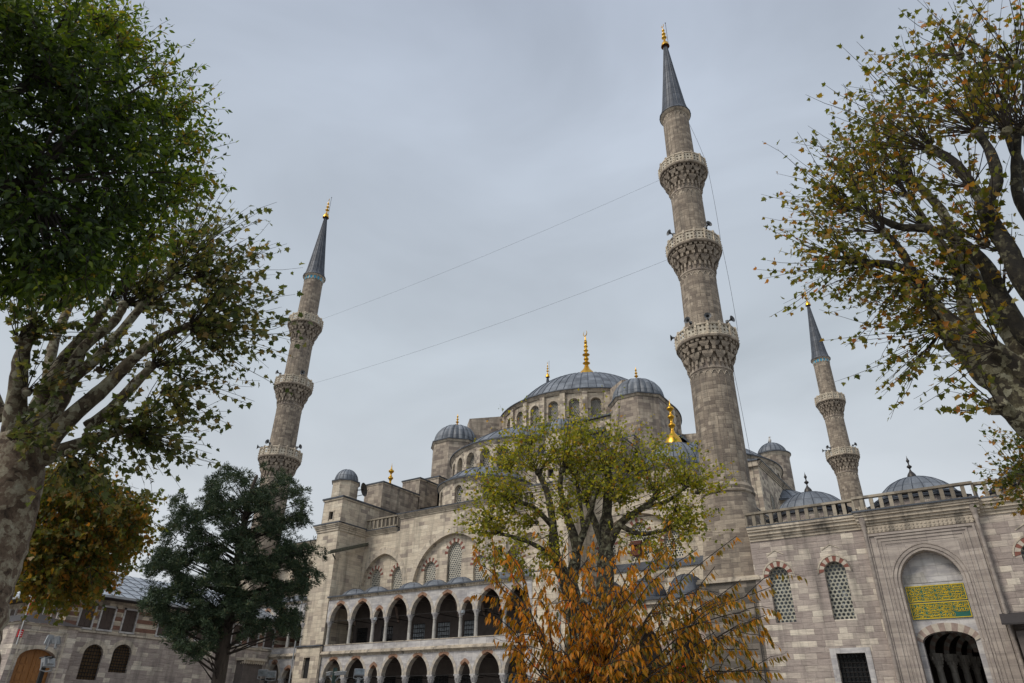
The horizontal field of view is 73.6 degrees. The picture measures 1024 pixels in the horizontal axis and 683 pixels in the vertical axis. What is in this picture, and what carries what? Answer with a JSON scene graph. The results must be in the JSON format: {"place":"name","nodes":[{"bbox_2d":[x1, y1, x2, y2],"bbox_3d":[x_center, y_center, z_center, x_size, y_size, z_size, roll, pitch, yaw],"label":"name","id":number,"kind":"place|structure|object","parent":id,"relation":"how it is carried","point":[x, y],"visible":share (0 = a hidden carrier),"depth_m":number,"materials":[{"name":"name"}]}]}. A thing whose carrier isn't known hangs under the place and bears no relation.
{"place":"outdoors","nodes":[
{"label":"outdoors","id":0,"kind":"place"},
{"bbox_2d":[0,574,301,682],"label":"pavilion","id":1,"kind":"structure","parent":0,"point":[117,640],"depth_m":51.08,"materials":[{"name":"stone"}]},
{"bbox_2d":[16,629,23,636],"bbox_3d":[-31.916,18.942,44.423,0.080,0.450,0.300,-17,-34,30],"label":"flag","id":2,"kind":"object","parent":1,"relation":"attached to","point":[21,633],"visible":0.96,"depth_m":44.40,"materials":[{"name":"fabric"}]},
{"bbox_2d":[16,596,34,643],"bbox_3d":[-31.400,17.691,44.434,0.342,3.578,0.869,15,-32,-23],"label":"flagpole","id":3,"kind":"object","parent":1,"relation":"attached to","point":[29,604],"visible":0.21,"depth_m":44.20,"materials":[{"name":"grey metal"}]},
{"bbox_2d":[76,645,101,679],"bbox_3d":[-30.466,23.108,49.320,0.124,2.344,1.408,-17,-34,30],"label":"window","id":4,"kind":"structure","parent":1,"relation":"in","point":[91,657],"depth_m":49.34,"materials":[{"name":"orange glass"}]},
{"bbox_2d":[108,645,129,672],"bbox_3d":[-29.285,23.641,51.016,0.124,1.944,1.408,-17,-34,30],"label":"window","id":5,"kind":"structure","parent":1,"relation":"in","point":[118,664],"depth_m":51.04,"materials":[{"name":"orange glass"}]},
{"bbox_2d":[0,0,1023,592],"label":"sky","id":6,"kind":"structure","parent":0,"point":[441,136],"materials":[{"name":"grey"}]},
{"label":"ground","id":7,"kind":"structure","parent":0,"visible":0},
{"bbox_2d":[36,634,60,682],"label":"floodlight mast","id":8,"kind":"object","parent":7,"relation":"on","point":[47,661],"visible":1,"depth_m":19.19,"materials":[{"name":"metal"}]},
{"bbox_2d":[10,460,167,625],"bbox_3d":[-10.076,5.852,15.093,5.344,7.366,4.557,-17,-34,30],"label":"plane tree","id":9,"kind":"object","parent":7,"relation":"on","point":[61,563],"visible":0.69,"depth_m":14.68,"materials":[{"name":"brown plant"}]},
{"bbox_2d":[0,0,238,326],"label":"linden tree","id":10,"kind":"object","parent":7,"relation":"on","point":[55,70],"visible":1,"depth_m":9.15,"materials":[{"name":"green plant"}]},
{"bbox_2d":[0,146,312,664],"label":"plane tree","id":11,"kind":"object","parent":7,"relation":"on","point":[36,430],"visible":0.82,"depth_m":11.37,"materials":[{"name":"green plant"}]},
{"bbox_2d":[133,461,328,682],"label":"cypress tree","id":12,"kind":"object","parent":7,"relation":"on","point":[223,577],"visible":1,"depth_m":28.54,"materials":[{"name":"green plant"}]},
{"bbox_2d":[257,669,276,682],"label":"floodlight mast","id":13,"kind":"object","parent":7,"relation":"on","point":[268,674],"visible":1,"depth_m":28.96,"materials":[{"name":"metal"}]},
{"bbox_2d":[241,197,331,598],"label":"minaret","id":14,"kind":"object","parent":7,"relation":"on","point":[279,452],"visible":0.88,"depth_m":78.62,"materials":[{"name":"stone"}]},
{"bbox_2d":[326,668,346,682],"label":"camera mast","id":15,"kind":"object","parent":7,"relation":"on","point":[334,673],"visible":1,"depth_m":31.44,"materials":[{"name":"grey metal"}]},
{"bbox_2d":[353,668,364,682],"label":"floodlight mast","id":16,"kind":"object","parent":7,"relation":"on","point":[359,672],"visible":1,"depth_m":29.08,"materials":[{"name":"grey metal"}]},
{"bbox_2d":[261,331,800,682],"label":"mosque","id":17,"kind":"structure","parent":7,"relation":"on","point":[401,564],"depth_m":59.97,"materials":[{"name":"stone"}]},
{"bbox_2d":[355,628,367,642],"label":"window","id":18,"kind":"structure","parent":17,"relation":"in","point":[361,634],"depth_m":60.26,"materials":[{"name":"black glass"}]},
{"bbox_2d":[356,483,368,496],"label":"satellite dish","id":19,"kind":"object","parent":17,"relation":"attached to","point":[363,489],"visible":1,"depth_m":66.49,"materials":[{"name":"grey metal"}]},
{"bbox_2d":[371,569,380,586],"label":"window","id":20,"kind":"structure","parent":17,"relation":"in","point":[376,577],"depth_m":63.36,"materials":[{"name":"paint"}]},
{"bbox_2d":[380,626,392,641],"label":"window","id":21,"kind":"structure","parent":17,"relation":"in","point":[390,628],"depth_m":58.71,"materials":[{"name":"black glass"}]},
{"bbox_2d":[383,677,395,682],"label":"window","id":22,"kind":"structure","parent":17,"relation":"in","point":[386,680],"depth_m":56.62,"materials":[{"name":"black glass"}]},
{"bbox_2d":[392,567,401,588],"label":"window","id":23,"kind":"structure","parent":17,"relation":"in","point":[397,578],"depth_m":61.93,"materials":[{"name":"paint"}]},
{"bbox_2d":[408,675,422,682],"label":"window","id":24,"kind":"structure","parent":17,"relation":"in","point":[411,680],"depth_m":55.27,"materials":[{"name":"black glass"}]},
{"bbox_2d":[412,623,424,639],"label":"window","id":25,"kind":"structure","parent":17,"relation":"in","point":[419,629],"depth_m":56.99,"materials":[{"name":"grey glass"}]},
{"bbox_2d":[425,562,435,582],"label":"window","id":26,"kind":"structure","parent":17,"relation":"in","point":[430,572],"depth_m":60.13,"materials":[{"name":"paint"}]},
{"bbox_2d":[433,674,448,682],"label":"window","id":27,"kind":"structure","parent":17,"relation":"in","point":[437,679],"depth_m":53.85,"materials":[{"name":"black glass"}]},
{"bbox_2d":[437,622,449,637],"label":"window","id":28,"kind":"structure","parent":17,"relation":"in","point":[443,628],"depth_m":55.70,"materials":[{"name":"grey glass"}]},
{"bbox_2d":[448,542,461,580],"bbox_3d":[-4.854,19.355,58.845,1.540,4.180,0.040,-17,-34,30],"label":"window","id":29,"kind":"structure","parent":17,"relation":"in","point":[455,554],"depth_m":59.11,"materials":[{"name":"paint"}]},
{"bbox_2d":[456,486,461,502],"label":"window","id":30,"kind":"structure","parent":17,"relation":"in","point":[458,497],"depth_m":62.14,"materials":[{"name":"stone"}]},
{"bbox_2d":[461,675,471,682],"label":"window","id":31,"kind":"structure","parent":17,"relation":"in","point":[464,679],"depth_m":52.66,"materials":[{"name":"black glass"}]},
{"bbox_2d":[463,620,473,636],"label":"window","id":32,"kind":"structure","parent":17,"relation":"in","point":[469,624],"depth_m":54.40,"materials":[{"name":"grey glass"}]},
{"bbox_2d":[470,455,473,467],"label":"window","id":33,"kind":"structure","parent":17,"relation":"in","point":[472,458],"depth_m":68.56,"materials":[{"name":"glass"}]},
{"bbox_2d":[474,555,485,579],"bbox_3d":[-2.603,19.260,57.150,1.320,2.770,0.040,-17,-34,30],"label":"window","id":34,"kind":"structure","parent":17,"relation":"in","point":[478,575],"depth_m":57.31,"materials":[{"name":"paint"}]},
{"bbox_2d":[483,450,489,465],"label":"window","id":35,"kind":"structure","parent":17,"relation":"in","point":[485,460],"depth_m":67.25,"materials":[{"name":"stone"}]},
{"bbox_2d":[502,617,515,633],"bbox_3d":[-0.244,22.160,52.262,1.244,2.064,0.122,-17,-34,30],"label":"window","id":36,"kind":"structure","parent":17,"relation":"in","point":[508,623],"depth_m":52.54,"materials":[{"name":"grey glass"}]},
{"bbox_2d":[505,674,518,682],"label":"window","id":37,"kind":"structure","parent":17,"relation":"in","point":[513,677],"depth_m":50.55,"materials":[{"name":"black glass"}]},
{"bbox_2d":[512,551,522,574],"bbox_3d":[0.446,18.331,55.310,1.260,2.700,0.040,-17,-34,30],"label":"window","id":38,"kind":"structure","parent":17,"relation":"in","point":[519,555],"depth_m":55.72,"materials":[{"name":"paint"}]},
{"bbox_2d":[519,413,522,425],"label":"window","id":39,"kind":"structure","parent":17,"relation":"in","point":[520,416],"depth_m":81.78,"materials":[{"name":"glass"}]},
{"bbox_2d":[517,447,528,470],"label":"window","id":40,"kind":"structure","parent":17,"relation":"in","point":[524,447],"depth_m":65.77,"materials":[{"name":"glass"}]},
{"bbox_2d":[532,407,538,425],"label":"window","id":41,"kind":"structure","parent":17,"relation":"in","point":[536,409],"depth_m":80.03,"materials":[{"name":"glass"}]},
{"bbox_2d":[537,446,545,453],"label":"window","id":42,"kind":"structure","parent":17,"relation":"in","point":[542,450],"depth_m":66.24,"materials":[{"name":"stone"}]},
{"bbox_2d":[546,363,549,381],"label":"minaret","id":43,"kind":"object","parent":17,"relation":"on","point":[547,377],"visible":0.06,"depth_m":133.61,"materials":[{"name":"metal"}]},
{"bbox_2d":[549,402,557,421],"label":"window","id":44,"kind":"structure","parent":17,"relation":"in","point":[554,405],"depth_m":78.77,"materials":[{"name":"glass"}]},
{"bbox_2d":[569,399,579,418],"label":"window","id":45,"kind":"structure","parent":17,"relation":"in","point":[576,403],"depth_m":78.00,"materials":[{"name":"glass"}]},
{"bbox_2d":[591,398,601,416],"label":"window","id":46,"kind":"structure","parent":17,"relation":"in","point":[595,403],"depth_m":77.67,"materials":[{"name":"glass"}]},
{"bbox_2d":[613,544,615,562],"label":"window","id":47,"kind":"structure","parent":17,"relation":"in","point":[614,549],"depth_m":51.21,"materials":[{"name":"paint"}]},
{"bbox_2d":[631,523,649,560],"bbox_3d":[9.445,14.721,50.381,1.440,2.800,0.040,-17,-34,30],"label":"window","id":48,"kind":"structure","parent":17,"relation":"in","point":[643,529],"depth_m":50.52,"materials":[{"name":"paint"}]},
{"bbox_2d":[665,530,682,556],"bbox_3d":[11.576,14.433,48.889,1.340,1.920,0.040,-17,-34,30],"label":"window","id":49,"kind":"structure","parent":17,"relation":"in","point":[680,552],"depth_m":48.98,"materials":[{"name":"paint"}]},
{"bbox_2d":[771,494,775,514],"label":"window","id":50,"kind":"structure","parent":17,"relation":"in","point":[772,499],"depth_m":64.17,"materials":[{"name":"stone"}]},
{"bbox_2d":[448,386,738,682],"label":"plane tree","id":51,"kind":"object","parent":7,"relation":"on","point":[606,532],"visible":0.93,"depth_m":23.37,"materials":[{"name":"green plant"}]},
{"bbox_2d":[627,540,642,556],"bbox_3d":[4.091,6.904,22.817,0.550,0.500,0.440,-17,-34,30],"label":"birdhouse","id":52,"kind":"object","parent":51,"relation":"attached to","point":[636,554],"visible":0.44,"depth_m":22.69,"materials":[{"name":"red wood"}]},
{"bbox_2d":[470,518,807,682],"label":"cherry tree","id":53,"kind":"object","parent":7,"relation":"on","point":[605,664],"visible":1,"depth_m":8.12,"materials":[{"name":"orange plant"}]},
{"bbox_2d":[658,23,770,682],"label":"minaret","id":54,"kind":"object","parent":7,"relation":"on","point":[706,351],"visible":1,"depth_m":49.33,"materials":[{"name":"stone"}]},
{"bbox_2d":[309,260,665,384],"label":"festoon cable","id":55,"kind":"object","parent":54,"relation":"attached to","point":[492,325],"visible":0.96,"depth_m":65.90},
{"bbox_2d":[326,180,658,317],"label":"festoon cable","id":56,"kind":"object","parent":54,"relation":"attached to","point":[511,244],"visible":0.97,"depth_m":68.69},
{"bbox_2d":[684,317,691,324],"bbox_3d":[13.079,-1.423,50.726,0.528,0.648,0.654,-17,-34,30],"label":"horn loudspeaker","id":57,"kind":"object","parent":54,"relation":"attached to","point":[686,319],"visible":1,"depth_m":50.70,"materials":[{"name":"grey metal"}]},
{"bbox_2d":[704,312,711,320],"bbox_3d":[14.329,-1.710,50.169,0.532,0.649,0.634,-4,-29,8],"label":"horn loudspeaker","id":58,"kind":"object","parent":54,"relation":"attached to","point":[707,315],"visible":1,"depth_m":50.06,"materials":[{"name":"grey metal"}]},
{"bbox_2d":[704,221,711,228],"bbox_3d":[15.551,-9.181,54.556,0.528,0.649,0.635,10,-30,-16],"label":"horn loudspeaker","id":59,"kind":"object","parent":54,"relation":"attached to","point":[708,223],"visible":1,"depth_m":54.48,"materials":[{"name":"grey metal"}]},
{"bbox_2d":[689,124,759,507],"bbox_3d":[16.465,-3.917,53.382,1.218,36.603,0.025,-8,-30,16],"label":"lightning cable","id":60,"kind":"object","parent":54,"relation":"attached to","point":[736,323],"visible":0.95,"depth_m":52.03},
{"bbox_2d":[725,316,734,323],"bbox_3d":[16.022,-1.513,50.464,0.535,0.648,0.631,20,-34,-30],"label":"horn loudspeaker","id":61,"kind":"object","parent":54,"relation":"attached to","point":[731,319],"visible":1,"depth_m":50.43,"materials":[{"name":"grey plastic"}]},
{"bbox_2d":[803,288,866,509],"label":"minaret","id":62,"kind":"object","parent":7,"relation":"on","point":[842,460],"visible":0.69,"depth_m":98.83,"materials":[{"name":"stone"}]},
{"bbox_2d":[744,456,1023,682],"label":"courtyard building","id":63,"kind":"structure","parent":7,"relation":"on","point":[846,614],"depth_m":37.21,"materials":[{"name":"stone"}]},
{"bbox_2d":[770,568,796,622],"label":"window","id":64,"kind":"structure","parent":63,"relation":"in","point":[783,600],"depth_m":40.03,"materials":[{"name":"stone"}]},
{"bbox_2d":[825,562,855,619],"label":"window","id":65,"kind":"structure","parent":63,"relation":"in","point":[839,590],"depth_m":38.50,"materials":[{"name":"stone"}]},
{"bbox_2d":[837,653,871,682],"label":"window","id":66,"kind":"structure","parent":63,"relation":"in","point":[854,668],"depth_m":36.68,"materials":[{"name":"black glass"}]},
{"bbox_2d":[905,583,972,619],"bbox_3d":[22.244,13.573,35.737,2.705,1.660,0.076,-17,-34,30],"label":"inscription panel","id":67,"kind":"object","parent":63,"relation":"attached to","point":[941,610],"visible":1,"depth_m":35.70,"materials":[{"name":"yellow ceramic"}]},
{"bbox_2d":[753,0,1023,438],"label":"plane tree","id":68,"kind":"object","parent":7,"relation":"on","point":[990,363],"visible":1,"depth_m":12.30,"materials":[{"name":"green plant"}]},
{"bbox_2d":[971,421,1023,516],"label":"plane tree","id":69,"kind":"object","parent":7,"relation":"on","point":[1016,475],"visible":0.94,"depth_m":19.39,"materials":[{"name":"green plant"}]},
{"bbox_2d":[999,612,1023,655],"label":"kiosk","id":70,"kind":"object","parent":7,"relation":"on","point":[1013,618],"visible":1,"depth_m":31.71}
]}

